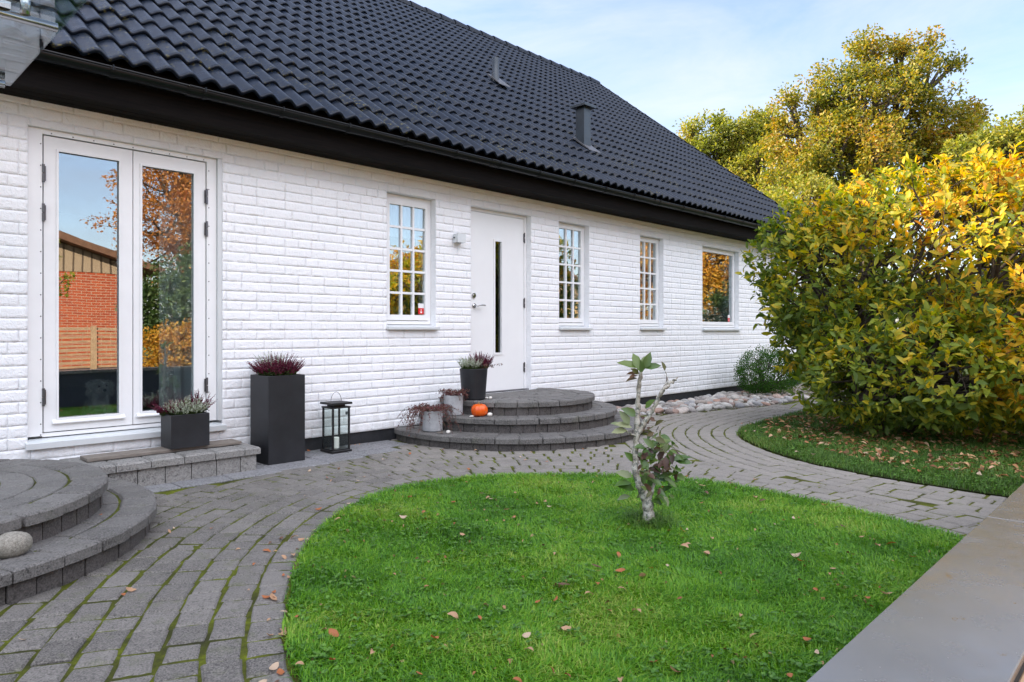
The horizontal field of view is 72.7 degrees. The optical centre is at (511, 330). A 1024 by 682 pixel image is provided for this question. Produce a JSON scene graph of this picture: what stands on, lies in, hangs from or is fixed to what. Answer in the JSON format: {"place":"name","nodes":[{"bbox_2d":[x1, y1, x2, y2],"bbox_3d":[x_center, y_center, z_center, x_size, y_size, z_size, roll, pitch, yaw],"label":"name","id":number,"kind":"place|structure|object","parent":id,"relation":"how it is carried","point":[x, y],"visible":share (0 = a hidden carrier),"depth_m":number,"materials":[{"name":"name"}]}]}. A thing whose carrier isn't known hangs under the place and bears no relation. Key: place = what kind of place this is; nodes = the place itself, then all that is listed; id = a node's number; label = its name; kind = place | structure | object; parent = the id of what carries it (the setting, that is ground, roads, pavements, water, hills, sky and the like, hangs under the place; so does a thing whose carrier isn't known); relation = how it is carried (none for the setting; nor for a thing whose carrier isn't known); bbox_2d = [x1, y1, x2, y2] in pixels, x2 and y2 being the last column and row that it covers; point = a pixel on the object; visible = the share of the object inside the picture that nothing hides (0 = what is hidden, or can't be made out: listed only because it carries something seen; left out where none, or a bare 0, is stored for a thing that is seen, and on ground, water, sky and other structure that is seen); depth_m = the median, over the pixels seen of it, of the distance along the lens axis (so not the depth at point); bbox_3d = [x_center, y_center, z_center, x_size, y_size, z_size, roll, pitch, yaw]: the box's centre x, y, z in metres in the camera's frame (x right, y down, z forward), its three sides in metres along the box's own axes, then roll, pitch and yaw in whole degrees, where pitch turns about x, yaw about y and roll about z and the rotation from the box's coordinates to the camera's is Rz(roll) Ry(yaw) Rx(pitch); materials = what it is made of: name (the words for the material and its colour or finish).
{"place":"outdoors","nodes":[
{"label":"outdoors","id":0,"kind":"place"},
{"bbox_2d":[144,440,407,492],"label":"path edge slabs","id":1,"kind":"structure","parent":0,"point":[314,458],"depth_m":5.44,"materials":[{"name":"concrete"}]},
{"bbox_2d":[59,442,260,486],"bbox_3d":[-2.490,0.969,4.960,0.494,0.201,1.217,0,0,44],"label":"block step","id":2,"kind":"object","parent":1,"relation":"on","point":[155,469],"visible":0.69,"depth_m":4.84,"materials":[{"name":"grey concrete"}]},
{"bbox_2d":[80,439,241,461],"bbox_3d":[-2.495,0.857,5.009,0.170,0.022,1.040,0,0,44],"label":"wooden plank","id":3,"kind":"object","parent":2,"relation":"on","point":[128,453],"visible":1,"depth_m":4.86,"materials":[{"name":"wood"}]},
{"bbox_2d":[148,390,217,449],"bbox_3d":[-2.406,0.637,5.094,0.362,0.413,0.468,0,0,44],"label":"planter","id":4,"kind":"object","parent":3,"relation":"on","point":[185,423],"visible":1,"depth_m":5.03,"materials":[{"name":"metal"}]},
{"bbox_2d":[246,349,305,464],"bbox_3d":[-1.887,0.598,5.599,0.521,0.893,0.464,0,0,44],"label":"tall planter","id":5,"kind":"object","parent":1,"relation":"on","point":[277,410],"visible":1,"depth_m":5.50,"materials":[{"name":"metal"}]},
{"bbox_2d":[320,392,351,453],"bbox_3d":[-1.519,0.786,6.008,0.198,0.512,0.200,0,0,44],"label":"lantern","id":6,"kind":"object","parent":1,"relation":"on","point":[336,404],"visible":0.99,"depth_m":5.98,"materials":[{"name":"black metal"}]},
{"bbox_2d":[334,437,338,447],"bbox_3d":[-1.524,0.967,6.003,0.062,0.092,0.062,0,0,44],"label":"candle","id":7,"kind":"object","parent":6,"relation":"in","point":[336,442],"visible":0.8,"depth_m":5.98,"materials":[{"name":"white wax"}]},
{"bbox_2d":[0,395,1006,681],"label":"path","id":8,"kind":"structure","parent":0,"point":[64,645],"depth_m":3.58,"materials":[{"name":"grey stone"}]},
{"bbox_2d":[126,587,135,591],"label":"fallen leaf","id":9,"kind":"object","parent":8,"relation":"on","point":[131,589],"visible":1,"depth_m":2.79,"materials":[{"name":"beige plant"}]},
{"bbox_2d":[270,593,276,599],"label":"fallen leaf","id":10,"kind":"object","parent":8,"relation":"on","point":[274,597],"visible":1,"depth_m":2.71,"materials":[{"name":"beige plant"}]},
{"bbox_2d":[269,662,278,669],"bbox_3d":[-0.736,1.040,2.148,0.025,0.009,0.045,14,8,16],"label":"fallen leaf","id":11,"kind":"object","parent":8,"relation":"on","point":[274,666],"visible":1,"depth_m":2.15,"materials":[{"name":"beige plant"}]},
{"bbox_2d":[277,668,284,674],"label":"fallen leaf","id":12,"kind":"object","parent":8,"relation":"on","point":[280,671],"visible":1,"depth_m":2.12,"materials":[{"name":"orange plant"}]},
{"bbox_2d":[0,384,1008,681],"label":"path joints","id":13,"kind":"object","parent":8,"relation":"on","point":[204,644],"visible":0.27,"depth_m":2.99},
{"bbox_2d":[0,459,156,605],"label":"stone steps","id":14,"kind":"structure","parent":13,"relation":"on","point":[54,509],"depth_m":3.19,"materials":[{"name":"grey stone"}]},
{"bbox_2d":[0,531,32,558],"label":"boulder","id":15,"kind":"object","parent":14,"relation":"on","point":[15,543],"visible":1,"depth_m":2.80,"materials":[{"name":"grey stone"}]},
{"bbox_2d":[394,388,645,451],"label":"stone steps","id":16,"kind":"structure","parent":13,"relation":"on","point":[545,419],"depth_m":6.45,"materials":[{"name":"grey stone"}]},
{"bbox_2d":[395,402,463,435],"bbox_3d":[-0.754,0.823,6.472,0.625,0.305,0.627,0,0,44],"label":"cement pot","id":17,"kind":"object","parent":16,"relation":"on","point":[432,416],"visible":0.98,"depth_m":6.40,"materials":[{"name":"concrete"}]},
{"bbox_2d":[438,387,469,415],"bbox_3d":[-0.551,0.671,6.628,0.314,0.262,0.281,0,0,27],"label":"cement pot","id":18,"kind":"object","parent":16,"relation":"on","point":[454,398],"visible":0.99,"depth_m":6.56,"materials":[{"name":"concrete"}]},
{"bbox_2d":[455,351,502,399],"bbox_3d":[-0.319,0.434,6.839,0.444,0.475,0.450,0,0,44],"label":"round planter","id":19,"kind":"object","parent":16,"relation":"on","point":[473,375],"visible":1,"depth_m":6.73,"materials":[{"name":"plastic"}]},
{"bbox_2d":[471,402,487,415],"bbox_3d":[-0.306,0.736,6.527,0.162,0.132,0.154,0,0,44],"label":"pumpkin","id":20,"kind":"object","parent":16,"relation":"on","point":[478,409],"visible":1,"depth_m":6.47,"materials":[{"name":"orange food"}]},
{"bbox_2d":[273,470,965,681],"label":"grass","id":21,"kind":"structure","parent":0,"point":[603,662],"depth_m":2.84,"materials":[{"name":"green plant"}]},
{"bbox_2d":[329,628,338,636],"bbox_3d":[-0.595,1.011,2.323,0.046,0.007,0.028,25,31,20],"label":"fallen leaf","id":22,"kind":"object","parent":21,"relation":"on","point":[332,631],"visible":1,"depth_m":2.33,"materials":[{"name":"orange plant"}]},
{"bbox_2d":[447,611,457,618],"bbox_3d":[-0.208,1.008,2.463,0.046,0.013,0.023,24,23,0],"label":"fallen leaf","id":23,"kind":"object","parent":21,"relation":"on","point":[454,614],"visible":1,"depth_m":2.46,"materials":[{"name":"beige plant"}]},
{"bbox_2d":[522,632,530,637],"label":"fallen leaf","id":24,"kind":"object","parent":21,"relation":"on","point":[526,634],"visible":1,"depth_m":2.31,"materials":[{"name":"beige plant"}]},
{"bbox_2d":[561,625,570,629],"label":"fallen leaf","id":25,"kind":"object","parent":21,"relation":"on","point":[566,627],"visible":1,"depth_m":2.37,"materials":[{"name":"beige plant"}]},
{"bbox_2d":[306,475,936,681],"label":"leaf fragments","id":26,"kind":"object","parent":21,"relation":"on","point":[503,606],"visible":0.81,"depth_m":2.78,"materials":[{"name":"brown plant"}]},
{"bbox_2d":[612,501,687,532],"bbox_3d":[0.708,0.987,3.718,0.470,0.118,0.462,0,0,35],"label":"grass tuft","id":27,"kind":"object","parent":21,"relation":"on","point":[638,516],"visible":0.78,"depth_m":3.69,"materials":[{"name":"green plant"}]},
{"bbox_2d":[611,352,691,523],"bbox_3d":[0.746,0.602,3.720,0.282,0.977,0.383,0,0,44],"label":"sapling","id":28,"kind":"object","parent":21,"relation":"on","point":[646,490],"visible":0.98,"depth_m":3.70,"materials":[{"name":"green plant"}]},
{"bbox_2d":[408,0,1023,328],"label":"sky","id":29,"kind":"structure","parent":0,"point":[671,60],"materials":[{"name":"blue"}]},
{"bbox_2d":[735,390,1023,495],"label":"lawn ground","id":30,"kind":"structure","parent":0,"point":[918,481],"depth_m":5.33,"materials":[{"name":"green plant"}]},
{"bbox_2d":[735,140,1023,440],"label":"magnolia shrub","id":31,"kind":"object","parent":30,"relation":"on","point":[892,380],"visible":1,"depth_m":6.69,"materials":[{"name":"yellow plant"}]},
{"bbox_2d":[762,409,1023,477],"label":"leaf litter","id":32,"kind":"object","parent":30,"relation":"on","point":[976,431],"visible":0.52,"depth_m":6.28,"materials":[{"name":"brown plant"}]},
{"bbox_2d":[800,336,1023,386],"bbox_3d":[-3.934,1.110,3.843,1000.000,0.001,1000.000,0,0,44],"label":"ground","id":33,"kind":"structure","parent":0,"point":[965,370],"depth_m":17.13,"materials":[{"name":"green plant"}]},
{"bbox_2d":[0,0,802,459],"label":"house","id":34,"kind":"structure","parent":33,"relation":"on","point":[306,144],"depth_m":6.78,"materials":[{"name":"white brick"}]},
{"bbox_2d":[0,0,57,87],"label":"glass canopy","id":35,"kind":"object","parent":34,"relation":"attached to","point":[23,16],"visible":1,"depth_m":3.17,"materials":[{"name":"silver metal"}]},
{"bbox_2d":[25,126,226,450],"bbox_3d":[-2.771,-0.285,5.080,0.135,2.146,1.325,0,0,44],"label":"french door","id":36,"kind":"structure","parent":34,"relation":"in","point":[43,151],"depth_m":5.05,"materials":[{"name":"white paint"}]},
{"bbox_2d":[159,169,191,409],"bbox_3d":[-2.654,-0.375,5.626,0.030,2.050,0.380,0,0,44],"label":"curtain","id":37,"kind":"object","parent":34,"relation":"hanging from","point":[175,285],"visible":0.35,"depth_m":5.58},
{"bbox_2d":[387,193,439,328],"bbox_3d":[-1.021,-0.670,6.908,0.205,1.321,0.625,0,0,44],"label":"window","id":38,"kind":"structure","parent":34,"relation":"in","point":[424,308],"depth_m":6.96,"materials":[{"name":"white paint"}]},
{"bbox_2d":[453,233,465,242],"bbox_3d":[-0.550,-0.960,7.239,0.073,0.090,0.118,0,0,44],"label":"wall lamp","id":39,"kind":"object","parent":34,"relation":"attached to","point":[459,237],"visible":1,"depth_m":7.21,"materials":[{"name":"grey metal"}]},
{"bbox_2d":[471,207,528,392],"bbox_3d":[-0.184,-0.316,7.837,0.183,2.032,0.939,0,0,44],"label":"door","id":40,"kind":"structure","parent":34,"relation":"in","point":[498,239],"depth_m":7.85,"materials":[{"name":"white paint"}]},
{"bbox_2d":[559,229,575,256],"bbox_3d":[0.661,-1.115,8.776,0.032,0.350,0.480,0,0,44],"label":"curtain","id":41,"kind":"object","parent":34,"relation":"hanging from","point":[561,240],"visible":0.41,"depth_m":8.82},
{"bbox_2d":[559,223,592,329],"bbox_3d":[0.743,-0.670,8.714,0.205,1.321,0.615,0,0,44],"label":"window","id":42,"kind":"structure","parent":34,"relation":"in","point":[579,325],"depth_m":8.78,"materials":[{"name":"white paint"}]},
{"bbox_2d":[640,242,647,265],"bbox_3d":[1.878,-1.115,10.021,0.032,0.350,0.480,0,0,44],"label":"curtain","id":43,"kind":"object","parent":34,"relation":"hanging from","point":[646,253],"visible":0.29,"depth_m":10.07,"materials":[{"name":"white fabric"}]},
{"bbox_2d":[640,236,666,329],"bbox_3d":[1.963,-0.670,9.962,0.205,1.321,0.625,0,0,44],"label":"window","id":44,"kind":"structure","parent":34,"relation":"in","point":[655,242],"depth_m":10.03,"materials":[{"name":"white paint"}]},
{"bbox_2d":[702,247,741,329],"bbox_3d":[3.392,-0.665,11.425,0.205,1.331,1.255,0,0,44],"label":"window","id":45,"kind":"structure","parent":34,"relation":"in","point":[729,325],"depth_m":11.77,"materials":[{"name":"white paint"}]},
{"bbox_2d":[672,104,806,208],"bbox_3d":[12.505,-5.535,37.527,7.552,13.519,6.866,0,0,44],"label":"field maple","id":46,"kind":"object","parent":33,"relation":"on","point":[736,150],"visible":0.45,"depth_m":37.07,"materials":[{"name":"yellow plant"}]},
{"bbox_2d":[759,170,888,286],"bbox_3d":[10.815,-2.267,24.964,4.942,6.973,5.066,0,0,44],"label":"hazel tree","id":47,"kind":"object","parent":33,"relation":"on","point":[820,184],"visible":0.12,"depth_m":24.16,"materials":[{"name":"green plant"}]},
{"bbox_2d":[803,275,882,370],"bbox_3d":[9.248,-0.126,19.035,2.662,2.768,3.047,0,0,44],"label":"hedge shrub","id":48,"kind":"object","parent":33,"relation":"on","point":[827,311],"visible":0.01,"depth_m":18.68,"materials":[{"name":"green plant"}]},
{"bbox_2d":[750,22,993,274],"bbox_3d":[15.918,-6.148,31.086,10.298,14.756,7.717,0,0,-27],"label":"oak tree","id":49,"kind":"object","parent":33,"relation":"on","point":[848,136],"visible":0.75,"depth_m":30.13,"materials":[{"name":"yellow plant"}]},
{"bbox_2d":[861,276,914,352],"bbox_3d":[9.803,-0.162,17.045,2.720,2.872,2.978,0,0,44],"label":"hedge shrub","id":50,"kind":"object","parent":33,"relation":"on","point":[892,314],"visible":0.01,"depth_m":16.71,"materials":[{"name":"green plant"}]},
{"bbox_2d":[806,483,1023,681],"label":"garden wall","id":51,"kind":"structure","parent":33,"relation":"on","point":[955,613],"depth_m":1.28,"materials":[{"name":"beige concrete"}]},
{"bbox_2d":[931,268,1019,375],"bbox_3d":[10.757,-0.180,16.047,2.851,2.768,2.854,0,0,20],"label":"hedge shrub","id":52,"kind":"object","parent":33,"relation":"on","point":[1001,340],"visible":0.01,"depth_m":15.53,"materials":[{"name":"green plant"}]},
{"bbox_2d":[938,104,1023,268],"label":"ash tree","id":53,"kind":"object","parent":33,"relation":"on","point":[1003,138],"visible":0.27,"depth_m":21.78,"materials":[{"name":"yellow plant"}]},
{"bbox_2d":[952,109,1021,274],"bbox_3d":[24.621,-5.173,35.925,3.587,12.758,3.830,0,0,24],"label":"oak tree","id":54,"kind":"object","parent":33,"relation":"on","point":[994,125],"visible":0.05,"depth_m":35.83,"materials":[{"name":"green plant"}]},
{"label":"bed soil","id":55,"kind":"structure","parent":0,"visible":0},
{"bbox_2d":[655,408,663,413],"bbox_3d":[1.856,1.018,8.816,0.132,0.070,0.096,-15,17,-13],"label":"river stone","id":56,"kind":"object","parent":55,"relation":"on","point":[659,410],"visible":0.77,"depth_m":8.78,"materials":[{"name":"stone"}]},
{"bbox_2d":[665,409,672,413],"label":"river stone","id":57,"kind":"object","parent":55,"relation":"on","point":[668,411],"visible":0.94,"depth_m":8.74,"materials":[{"name":"grey stone"}]},
{"bbox_2d":[677,407,688,413],"bbox_3d":[2.168,1.028,8.885,0.186,0.080,0.167,-13,13,-13],"label":"river stone","id":58,"kind":"object","parent":55,"relation":"on","point":[683,410],"visible":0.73,"depth_m":8.83,"materials":[{"name":"beige stone"}]},
{"bbox_2d":[696,407,703,411],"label":"river stone","id":59,"kind":"object","parent":55,"relation":"on","point":[700,409],"visible":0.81,"depth_m":9.05,"materials":[{"name":"grey stone"}]},
{"bbox_2d":[695,400,707,404],"bbox_3d":[2.617,1.008,9.600,0.150,0.097,0.206,-13,-22,43],"label":"river stone","id":60,"kind":"object","parent":55,"relation":"on","point":[700,401],"visible":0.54,"depth_m":9.54,"materials":[{"name":"grey stone"}]},
{"bbox_2d":[700,404,712,409],"bbox_3d":[2.579,1.026,9.259,0.186,0.092,0.167,-13,-5,26],"label":"river stone","id":61,"kind":"object","parent":55,"relation":"on","point":[704,406],"visible":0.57,"depth_m":9.20,"materials":[{"name":"grey stone"}]},
{"bbox_2d":[723,404,732,408],"bbox_3d":[2.914,1.038,9.410,0.159,0.075,0.116,17,-17,-25],"label":"river stone","id":62,"kind":"object","parent":55,"relation":"on","point":[727,406],"visible":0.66,"depth_m":9.36,"materials":[{"name":"grey stone"}]},
{"bbox_2d":[730,395,739,399],"bbox_3d":[3.322,1.004,10.345,0.134,0.087,0.191,10,10,32],"label":"river stone","id":63,"kind":"object","parent":55,"relation":"on","point":[733,397],"visible":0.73,"depth_m":10.29,"materials":[{"name":"grey stone"}]},
{"bbox_2d":[735,403,744,407],"bbox_3d":[3.121,1.037,9.515,0.125,0.083,0.143,-3,-1,-31],"label":"river stone","id":64,"kind":"object","parent":55,"relation":"on","point":[739,405],"visible":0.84,"depth_m":9.47,"materials":[{"name":"grey stone"}]},
{"bbox_2d":[641,384,847,415],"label":"gravel","id":65,"kind":"structure","parent":55,"relation":"on","point":[798,389],"depth_m":11.43,"materials":[{"name":"grey gravel"}]},
{"bbox_2d":[752,401,762,405],"bbox_3d":[3.446,1.038,9.735,0.158,0.077,0.115,18,-2,33],"label":"river stone","id":66,"kind":"object","parent":55,"relation":"on","point":[756,403],"visible":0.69,"depth_m":9.70,"materials":[{"name":"grey stone"}]},
{"bbox_2d":[733,344,801,394],"bbox_3d":[4.178,0.625,11.219,1.051,0.826,1.613,0,0,44],"label":"box shrub","id":67,"kind":"object","parent":55,"relation":"on","point":[761,381],"visible":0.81,"depth_m":10.95,"materials":[{"name":"green plant"}]},
{"bbox_2d":[772,394,780,397],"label":"river stone","id":68,"kind":"object","parent":55,"relation":"on","point":[776,395],"visible":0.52,"depth_m":10.57,"materials":[{"name":"beige stone"}]},
{"bbox_2d":[773,398,782,402],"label":"river stone","id":69,"kind":"object","parent":55,"relation":"on","point":[779,400],"visible":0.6,"depth_m":10.12,"materials":[{"name":"grey stone"}]}
]}

